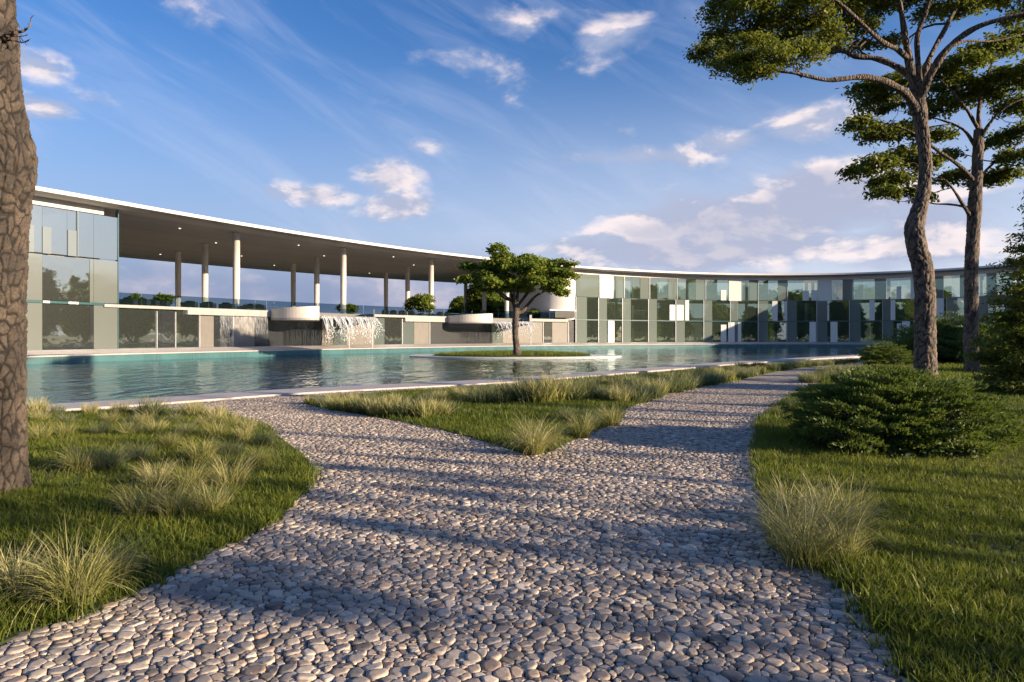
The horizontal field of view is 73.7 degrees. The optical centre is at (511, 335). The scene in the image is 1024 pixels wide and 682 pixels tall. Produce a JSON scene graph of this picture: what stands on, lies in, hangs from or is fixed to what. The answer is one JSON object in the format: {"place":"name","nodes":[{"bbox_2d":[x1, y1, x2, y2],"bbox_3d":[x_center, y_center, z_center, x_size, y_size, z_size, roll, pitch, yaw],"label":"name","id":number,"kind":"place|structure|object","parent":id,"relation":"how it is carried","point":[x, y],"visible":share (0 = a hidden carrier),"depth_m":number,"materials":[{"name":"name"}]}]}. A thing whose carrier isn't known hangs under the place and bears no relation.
{"place":"outdoors","nodes":[
{"label":"outdoors","id":0,"kind":"place"},
{"bbox_2d":[26,406,255,422],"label":"lawn grass","id":1,"kind":"structure","parent":0,"point":[93,416],"depth_m":13.83,"materials":[{"name":"plant"}]},
{"bbox_2d":[0,410,316,645],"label":"lawn","id":2,"kind":"structure","parent":0,"point":[38,625],"depth_m":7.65,"materials":[{"name":"plant"}]},
{"bbox_2d":[0,0,37,493],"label":"leaning pine","id":3,"kind":"object","parent":2,"relation":"on","point":[18,168],"visible":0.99,"depth_m":7.09,"materials":[{"name":"brown plant"}]},
{"bbox_2d":[0,527,65,602],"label":"grass tuft","id":4,"kind":"object","parent":2,"relation":"on","point":[6,579],"visible":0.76,"depth_m":4.34,"materials":[{"name":"plant"}]},
{"bbox_2d":[25,396,51,412],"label":"grass tuft","id":5,"kind":"object","parent":2,"relation":"on","point":[41,406],"visible":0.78,"depth_m":14.38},
{"bbox_2d":[27,419,63,440],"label":"grass tuft","id":6,"kind":"object","parent":2,"relation":"on","point":[35,433],"visible":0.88,"depth_m":10.71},
{"bbox_2d":[32,435,115,475],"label":"grass tuft","id":7,"kind":"object","parent":2,"relation":"on","point":[79,464],"visible":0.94,"depth_m":8.14,"materials":[{"name":"plant"}]},
{"bbox_2d":[0,512,160,635],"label":"grass tuft","id":8,"kind":"object","parent":2,"relation":"on","point":[81,586],"visible":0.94,"depth_m":4.13,"materials":[{"name":"plant"}]},
{"bbox_2d":[81,438,144,469],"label":"grass tuft","id":9,"kind":"object","parent":2,"relation":"on","point":[113,460],"visible":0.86,"depth_m":8.37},
{"bbox_2d":[76,527,158,583],"bbox_3d":[-2.671,1.483,4.586,0.719,0.400,0.671,0,0,-36],"label":"grass tuft","id":10,"kind":"object","parent":2,"relation":"on","point":[131,568],"visible":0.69,"depth_m":4.61,"materials":[{"name":"plant"}]},
{"bbox_2d":[114,416,145,435],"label":"grass tuft","id":11,"kind":"object","parent":2,"relation":"on","point":[127,429],"visible":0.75,"depth_m":11.05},
{"bbox_2d":[115,436,159,460],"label":"grass tuft","id":12,"kind":"object","parent":2,"relation":"on","point":[139,453],"visible":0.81,"depth_m":8.98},
{"bbox_2d":[96,469,190,518],"bbox_3d":[-3.317,1.461,6.150,0.958,0.488,0.777,0,0,-11],"label":"grass tuft","id":13,"kind":"object","parent":2,"relation":"on","point":[140,506],"visible":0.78,"depth_m":6.12,"materials":[{"name":"plant"}]},
{"bbox_2d":[128,395,173,415],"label":"grass tuft","id":14,"kind":"object","parent":2,"relation":"on","point":[151,408],"visible":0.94,"depth_m":14.08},
{"bbox_2d":[126,450,181,485],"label":"grass tuft","id":15,"kind":"object","parent":2,"relation":"on","point":[152,475],"visible":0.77,"depth_m":7.36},
{"bbox_2d":[152,428,190,448],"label":"grass tuft","id":16,"kind":"object","parent":2,"relation":"on","point":[171,442],"visible":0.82,"depth_m":9.92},
{"bbox_2d":[133,471,210,519],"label":"grass tuft","id":17,"kind":"object","parent":2,"relation":"on","point":[176,503],"visible":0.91,"depth_m":6.08,"materials":[{"name":"plant"}]},
{"bbox_2d":[27,417,324,486],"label":"lawn grass","id":18,"kind":"structure","parent":2,"relation":"on","point":[293,468],"depth_m":9.56,"materials":[{"name":"plant"}]},
{"bbox_2d":[148,451,226,495],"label":"grass tuft","id":19,"kind":"object","parent":2,"relation":"on","point":[192,480],"visible":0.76,"depth_m":7.09,"materials":[{"name":"plant"}]},
{"bbox_2d":[175,399,208,415],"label":"grass tuft","id":20,"kind":"object","parent":2,"relation":"on","point":[191,409],"visible":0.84,"depth_m":13.86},
{"bbox_2d":[172,434,225,461],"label":"grass tuft","id":21,"kind":"object","parent":2,"relation":"on","point":[195,455],"visible":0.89,"depth_m":8.95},
{"bbox_2d":[178,474,249,515],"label":"grass tuft","id":22,"kind":"object","parent":2,"relation":"on","point":[222,500],"visible":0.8,"depth_m":6.26,"materials":[{"name":"plant"}]},
{"bbox_2d":[200,417,231,436],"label":"grass tuft","id":23,"kind":"object","parent":2,"relation":"on","point":[208,431],"visible":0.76,"depth_m":10.97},
{"bbox_2d":[187,447,265,486],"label":"grass tuft","id":24,"kind":"object","parent":2,"relation":"on","point":[237,475],"visible":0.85,"depth_m":7.36,"materials":[{"name":"plant"}]},
{"bbox_2d":[207,434,246,456],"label":"grass tuft","id":25,"kind":"object","parent":2,"relation":"on","point":[229,449],"visible":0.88,"depth_m":9.26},
{"bbox_2d":[226,421,259,440],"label":"grass tuft","id":26,"kind":"object","parent":2,"relation":"on","point":[246,434],"visible":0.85,"depth_m":10.69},
{"bbox_2d":[235,439,291,470],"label":"grass tuft","id":27,"kind":"object","parent":2,"relation":"on","point":[262,459],"visible":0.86,"depth_m":8.49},
{"bbox_2d":[244,426,282,445],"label":"grass tuft","id":28,"kind":"object","parent":2,"relation":"on","point":[260,441],"visible":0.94,"depth_m":10.18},
{"bbox_2d":[27,354,850,403],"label":"pool floor","id":29,"kind":"structure","parent":0,"point":[188,383],"depth_m":46.19,"materials":[{"name":"tile"}]},
{"bbox_2d":[26,344,889,376],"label":"pool wall","id":30,"kind":"structure","parent":29,"relation":"on","point":[74,359],"depth_m":80.11,"materials":[{"name":"teal tile"}]},
{"bbox_2d":[25,347,866,404],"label":"pool water","id":31,"kind":"structure","parent":0,"point":[387,368],"depth_m":45.14,"materials":[{"name":"liquid"}]},
{"bbox_2d":[409,353,621,359],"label":"pool island","id":32,"kind":"structure","parent":31,"relation":"in","point":[535,356],"depth_m":67.73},
{"bbox_2d":[433,349,591,356],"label":"island grass","id":33,"kind":"structure","parent":32,"relation":"on","point":[536,352],"depth_m":69.37,"materials":[{"name":"plant"}]},
{"bbox_2d":[455,242,581,354],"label":"island tree","id":34,"kind":"object","parent":32,"relation":"on","point":[492,274],"visible":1,"depth_m":64.35,"materials":[{"name":"green plant"}]},
{"bbox_2d":[27,337,879,355],"bbox_3d":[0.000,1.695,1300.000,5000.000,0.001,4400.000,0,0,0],"label":"ground","id":35,"kind":"structure","parent":0,"point":[773,339],"depth_m":256.17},
{"bbox_2d":[447,295,463,315],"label":"broad tree","id":36,"kind":"object","parent":35,"relation":"on","point":[455,305],"visible":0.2,"depth_m":155.60,"materials":[{"name":"green plant"}]},
{"bbox_2d":[26,344,888,410],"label":"pool coping","id":37,"kind":"object","parent":35,"relation":"on","point":[220,396],"visible":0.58,"depth_m":22.99,"materials":[{"name":"stone"}]},
{"bbox_2d":[27,342,894,354],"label":"deck","id":38,"kind":"structure","parent":35,"relation":"on","point":[81,351],"depth_m":83.98,"materials":[{"name":"stone"}]},
{"bbox_2d":[25,186,1021,349],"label":"pavilion building","id":39,"kind":"structure","parent":38,"relation":"on","point":[73,278],"depth_m":95.74,"materials":[{"name":"concrete"}]},
{"bbox_2d":[30,205,41,252],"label":"window","id":40,"kind":"structure","parent":39,"relation":"in","point":[36,212],"depth_m":58.53,"materials":[{"name":"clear glass"}]},
{"bbox_2d":[42,206,66,254],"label":"window","id":41,"kind":"structure","parent":39,"relation":"in","point":[55,218],"depth_m":59.87,"materials":[{"name":"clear glass"}]},
{"bbox_2d":[42,304,88,348],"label":"window","id":42,"kind":"structure","parent":39,"relation":"in","point":[64,326],"depth_m":60.54,"materials":[{"name":"clear glass"}]},
{"bbox_2d":[42,255,88,301],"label":"window","id":43,"kind":"structure","parent":39,"relation":"in","point":[63,278],"depth_m":60.54,"materials":[{"name":"clear glass"}]},
{"bbox_2d":[67,210,76,254],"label":"window","id":44,"kind":"structure","parent":39,"relation":"in","point":[71,215],"depth_m":60.98,"materials":[{"name":"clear glass"}]},
{"bbox_2d":[79,212,92,257],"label":"window","id":45,"kind":"structure","parent":39,"relation":"in","point":[85,219],"depth_m":62.06,"materials":[{"name":"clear glass"}]},
{"bbox_2d":[93,214,116,259],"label":"window","id":46,"kind":"structure","parent":39,"relation":"in","point":[104,227],"depth_m":63.58,"materials":[{"name":"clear glass"}]},
{"bbox_2d":[119,308,155,348],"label":"window","id":47,"kind":"structure","parent":39,"relation":"in","point":[137,326],"depth_m":66.60,"materials":[{"name":"clear glass"}]},
{"bbox_2d":[161,309,174,347],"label":"window","id":48,"kind":"structure","parent":39,"relation":"in","point":[167,315],"depth_m":69.40,"materials":[{"name":"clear glass"}]},
{"bbox_2d":[175,310,198,347],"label":"window","id":49,"kind":"structure","parent":39,"relation":"in","point":[187,326],"depth_m":71.28,"materials":[{"name":"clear glass"}]},
{"bbox_2d":[214,315,231,346],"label":"window","id":50,"kind":"structure","parent":39,"relation":"in","point":[222,324],"depth_m":75.04,"materials":[{"name":"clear glass"}]},
{"bbox_2d":[320,315,384,347],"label":"waterfall","id":51,"kind":"structure","parent":39,"relation":"attached to","point":[350,321],"depth_m":83.27,"materials":[{"name":"white liquid"}]},
{"bbox_2d":[384,317,401,344],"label":"window","id":52,"kind":"structure","parent":39,"relation":"in","point":[393,325],"depth_m":96.88,"materials":[{"name":"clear glass"}]},
{"bbox_2d":[402,293,435,315],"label":"terrace shrub","id":53,"kind":"object","parent":39,"relation":"on","point":[416,301],"visible":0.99,"depth_m":104.18,"materials":[{"name":"green plant"}]},
{"bbox_2d":[494,321,537,344],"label":"waterfall","id":54,"kind":"structure","parent":39,"relation":"attached to","point":[525,322],"depth_m":106.99,"materials":[{"name":"white liquid"}]},
{"bbox_2d":[458,286,502,317],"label":"broad tree","id":55,"kind":"object","parent":35,"relation":"on","point":[474,303],"visible":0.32,"depth_m":144.59,"materials":[{"name":"green plant"}]},
{"bbox_2d":[299,365,823,453],"bbox_3d":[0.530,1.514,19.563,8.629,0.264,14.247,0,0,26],"label":"lawn grass","id":56,"kind":"structure","parent":35,"relation":"on","point":[467,411],"depth_m":15.29,"materials":[{"name":"plant"}]},
{"bbox_2d":[344,392,378,413],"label":"grass tuft","id":57,"kind":"object","parent":56,"relation":"on","point":[356,407],"visible":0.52,"depth_m":14.48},
{"bbox_2d":[357,394,400,415],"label":"grass tuft","id":58,"kind":"object","parent":56,"relation":"on","point":[375,408],"visible":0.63,"depth_m":14.09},
{"bbox_2d":[375,394,412,416],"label":"grass tuft","id":59,"kind":"object","parent":56,"relation":"on","point":[386,411],"visible":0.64,"depth_m":13.82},
{"bbox_2d":[385,394,431,417],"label":"grass tuft","id":60,"kind":"object","parent":56,"relation":"on","point":[405,412],"visible":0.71,"depth_m":13.71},
{"bbox_2d":[404,396,441,417],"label":"grass tuft","id":61,"kind":"object","parent":56,"relation":"on","point":[424,411],"visible":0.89,"depth_m":13.61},
{"bbox_2d":[419,397,458,416],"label":"grass tuft","id":62,"kind":"object","parent":56,"relation":"on","point":[445,408],"visible":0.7,"depth_m":13.89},
{"bbox_2d":[462,387,498,403],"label":"grass tuft","id":63,"kind":"object","parent":56,"relation":"on","point":[478,398],"visible":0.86,"depth_m":16.41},
{"bbox_2d":[481,387,511,403],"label":"grass tuft","id":64,"kind":"object","parent":56,"relation":"on","point":[502,398],"visible":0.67,"depth_m":16.56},
{"bbox_2d":[496,373,551,402],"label":"grass tuft","id":65,"kind":"object","parent":56,"relation":"on","point":[518,393],"visible":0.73,"depth_m":16.65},
{"bbox_2d":[492,406,571,460],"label":"grass tuft","id":66,"kind":"object","parent":56,"relation":"on","point":[533,444],"visible":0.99,"depth_m":9.44,"materials":[{"name":"plant"}]},
{"bbox_2d":[513,371,563,402],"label":"grass tuft","id":67,"kind":"object","parent":56,"relation":"on","point":[543,399],"visible":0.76,"depth_m":16.69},
{"bbox_2d":[510,415,579,447],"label":"grass tuft","id":68,"kind":"object","parent":56,"relation":"on","point":[554,438],"visible":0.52,"depth_m":9.95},
{"bbox_2d":[532,371,585,401],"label":"grass tuft","id":69,"kind":"object","parent":56,"relation":"on","point":[558,396],"visible":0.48,"depth_m":16.86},
{"bbox_2d":[553,372,590,400],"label":"grass tuft","id":70,"kind":"object","parent":56,"relation":"on","point":[578,395],"visible":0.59,"depth_m":17.09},
{"bbox_2d":[560,375,601,398],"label":"grass tuft","id":71,"kind":"object","parent":56,"relation":"on","point":[590,392],"visible":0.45,"depth_m":17.71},
{"bbox_2d":[560,412,603,437],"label":"grass tuft","id":72,"kind":"object","parent":56,"relation":"on","point":[580,433],"visible":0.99,"depth_m":11.03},
{"bbox_2d":[590,402,631,425],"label":"grass tuft","id":73,"kind":"object","parent":56,"relation":"on","point":[613,420],"visible":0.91,"depth_m":12.53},
{"bbox_2d":[604,383,637,402],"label":"grass tuft","id":74,"kind":"object","parent":56,"relation":"on","point":[624,397],"visible":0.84,"depth_m":16.65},
{"bbox_2d":[612,380,654,402],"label":"grass tuft","id":75,"kind":"object","parent":56,"relation":"on","point":[640,394],"visible":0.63,"depth_m":16.96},
{"bbox_2d":[625,378,666,398],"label":"grass tuft","id":76,"kind":"object","parent":56,"relation":"on","point":[657,392],"visible":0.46,"depth_m":17.91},
{"bbox_2d":[650,373,688,392],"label":"grass tuft","id":77,"kind":"object","parent":56,"relation":"on","point":[676,388],"visible":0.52,"depth_m":19.75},
{"bbox_2d":[661,373,703,389],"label":"grass tuft","id":78,"kind":"object","parent":56,"relation":"on","point":[693,384],"visible":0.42,"depth_m":20.77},
{"bbox_2d":[688,370,725,384],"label":"grass tuft","id":79,"kind":"object","parent":56,"relation":"on","point":[712,379],"visible":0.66,"depth_m":22.74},
{"bbox_2d":[575,295,610,341],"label":"broad tree","id":80,"kind":"object","parent":35,"relation":"on","point":[592,313],"visible":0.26,"depth_m":153.80,"materials":[{"name":"green plant"}]},
{"bbox_2d":[607,302,621,341],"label":"broad tree","id":81,"kind":"object","parent":35,"relation":"on","point":[611,309],"visible":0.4,"depth_m":161.59,"materials":[{"name":"green plant"}]},
{"bbox_2d":[660,303,693,341],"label":"broad tree","id":82,"kind":"object","parent":35,"relation":"on","point":[667,330],"visible":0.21,"depth_m":165.43,"materials":[{"name":"green plant"}]},
{"bbox_2d":[702,304,729,341],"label":"broad tree","id":83,"kind":"object","parent":35,"relation":"on","point":[720,312],"visible":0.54,"depth_m":161.93,"materials":[{"name":"green plant"}]},
{"bbox_2d":[740,306,757,341],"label":"broad tree","id":84,"kind":"object","parent":35,"relation":"on","point":[752,327],"visible":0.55,"depth_m":164.77,"materials":[{"name":"green plant"}]},
{"bbox_2d":[770,289,810,341],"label":"broad tree","id":85,"kind":"object","parent":35,"relation":"on","point":[780,329],"visible":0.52,"depth_m":159.78,"materials":[{"name":"green plant"}]},
{"bbox_2d":[871,303,904,341],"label":"broad tree","id":86,"kind":"object","parent":35,"relation":"on","point":[876,329],"visible":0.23,"depth_m":154.72,"materials":[{"name":"green plant"}]},
{"bbox_2d":[900,292,914,327],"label":"broad tree","id":87,"kind":"object","parent":35,"relation":"on","point":[907,312],"visible":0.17,"depth_m":169.12,"materials":[{"name":"green plant"}]},
{"bbox_2d":[406,415,608,452],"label":"lawn grass","id":88,"kind":"structure","parent":0,"point":[474,426],"depth_m":11.88,"materials":[{"name":"plant"}]},
{"bbox_2d":[16,0,1023,318],"label":"sky","id":89,"kind":"structure","parent":0,"point":[583,131],"materials":[{"name":"blue"}]},
{"bbox_2d":[389,314,960,336],"bbox_3d":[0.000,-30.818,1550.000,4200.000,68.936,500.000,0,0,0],"label":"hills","id":90,"kind":"structure","parent":0,"point":[697,331],"depth_m":1390.57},
{"bbox_2d":[538,359,863,383],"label":"lawn grass","id":91,"kind":"structure","parent":0,"point":[683,371],"depth_m":28.83,"materials":[{"name":"plant"}]},
{"bbox_2d":[560,358,868,383],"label":"path","id":92,"kind":"structure","parent":0,"point":[788,376],"depth_m":28.14,"materials":[{"name":"stone"}]},
{"bbox_2d":[0,384,906,681],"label":"path grit","id":93,"kind":"object","parent":92,"relation":"on","point":[504,542],"visible":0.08,"depth_m":4.86,"materials":[{"name":"gravel"}]},
{"bbox_2d":[0,383,913,681],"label":"path pebbles","id":94,"kind":"object","parent":93,"relation":"on","point":[354,507],"visible":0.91,"depth_m":4.59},
{"bbox_2d":[752,364,1023,681],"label":"lawn","id":95,"kind":"structure","parent":0,"point":[993,547],"depth_m":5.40,"materials":[{"name":"plant"}]},
{"bbox_2d":[717,479,851,550],"bbox_3d":[2.106,1.355,5.274,1.148,0.590,1.084,0,0,-29],"label":"grass tuft","id":96,"kind":"object","parent":95,"relation":"on","point":[775,524],"visible":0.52,"depth_m":5.25,"materials":[{"name":"plant"}]},
{"bbox_2d":[743,469,842,518],"bbox_3d":[2.495,1.423,6.037,1.005,0.558,1.086,0,0,-4],"label":"grass tuft","id":97,"kind":"object","parent":95,"relation":"on","point":[786,496],"visible":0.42,"depth_m":6.08,"materials":[{"name":"plant"}]},
{"bbox_2d":[733,487,884,579],"bbox_3d":[2.026,1.336,4.899,1.154,0.599,1.338,0,0,23],"label":"grass tuft","id":98,"kind":"object","parent":95,"relation":"on","point":[821,552],"visible":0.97,"depth_m":4.86,"materials":[{"name":"plant"}]},
{"bbox_2d":[753,462,913,551],"bbox_3d":[2.476,1.407,5.356,1.290,0.838,1.224,0,0,34],"label":"grass tuft","id":99,"kind":"object","parent":95,"relation":"on","point":[831,512],"visible":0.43,"depth_m":5.33,"materials":[{"name":"plant"}]},
{"bbox_2d":[791,467,895,528],"bbox_3d":[2.825,1.422,5.841,0.908,0.597,1.106,0,0,18],"label":"grass tuft","id":100,"kind":"object","parent":95,"relation":"on","point":[842,499],"visible":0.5,"depth_m":5.78,"materials":[{"name":"plant"}]},
{"bbox_2d":[792,493,897,561],"bbox_3d":[2.404,1.401,4.995,0.981,0.494,0.802,0,0,43],"label":"grass tuft","id":101,"kind":"object","parent":95,"relation":"on","point":[846,545],"visible":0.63,"depth_m":4.95,"materials":[{"name":"plant"}]},
{"bbox_2d":[682,0,1023,377],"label":"umbrella pine","id":102,"kind":"object","parent":95,"relation":"on","point":[740,61],"visible":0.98,"depth_m":26.52,"materials":[{"name":"green plant"}]},
{"bbox_2d":[853,340,913,364],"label":"juniper shrub","id":103,"kind":"object","parent":95,"relation":"on","point":[877,354],"visible":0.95,"depth_m":38.22,"materials":[{"name":"green plant"}]},
{"bbox_2d":[746,417,1023,486],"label":"lawn grass","id":104,"kind":"structure","parent":95,"relation":"on","point":[768,459],"depth_m":8.52,"materials":[{"name":"plant"}]},
{"bbox_2d":[755,380,1023,421],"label":"lawn grass","id":105,"kind":"structure","parent":95,"relation":"on","point":[1014,398],"depth_m":16.32,"materials":[{"name":"plant"}]},
{"bbox_2d":[778,365,1023,458],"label":"juniper shrub","id":106,"kind":"object","parent":95,"relation":"on","point":[902,411],"visible":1,"depth_m":9.31,"materials":[{"name":"green plant"}]},
{"bbox_2d":[877,324,945,362],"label":"juniper shrub","id":107,"kind":"object","parent":95,"relation":"on","point":[905,338],"visible":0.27,"depth_m":41.32,"materials":[{"name":"green plant"}]},
{"bbox_2d":[818,361,1018,382],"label":"lawn grass","id":108,"kind":"structure","parent":95,"relation":"on","point":[949,370],"depth_m":32.23,"materials":[{"name":"plant"}]},
{"bbox_2d":[834,25,1023,371],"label":"umbrella pine","id":109,"kind":"object","parent":95,"relation":"on","point":[955,77],"visible":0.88,"depth_m":30.96,"materials":[{"name":"green plant"}]},
{"bbox_2d":[897,310,984,361],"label":"juniper shrub","id":110,"kind":"object","parent":95,"relation":"on","point":[944,328],"visible":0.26,"depth_m":41.91,"materials":[{"name":"green plant"}]},
{"bbox_2d":[938,320,1020,365],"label":"juniper shrub","id":111,"kind":"object","parent":95,"relation":"on","point":[959,343],"visible":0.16,"depth_m":39.04,"materials":[{"name":"green plant"}]},
{"bbox_2d":[957,190,1023,394],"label":"conifer","id":112,"kind":"object","parent":95,"relation":"on","point":[1009,342],"visible":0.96,"depth_m":19.31,"materials":[{"name":"green plant"}]},
{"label":"planting bed","id":113,"kind":"structure","parent":0,"visible":0},
{"bbox_2d":[797,371,820,381],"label":"grass tuft","id":114,"kind":"object","parent":113,"relation":"on","point":[806,378],"visible":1,"depth_m":24.21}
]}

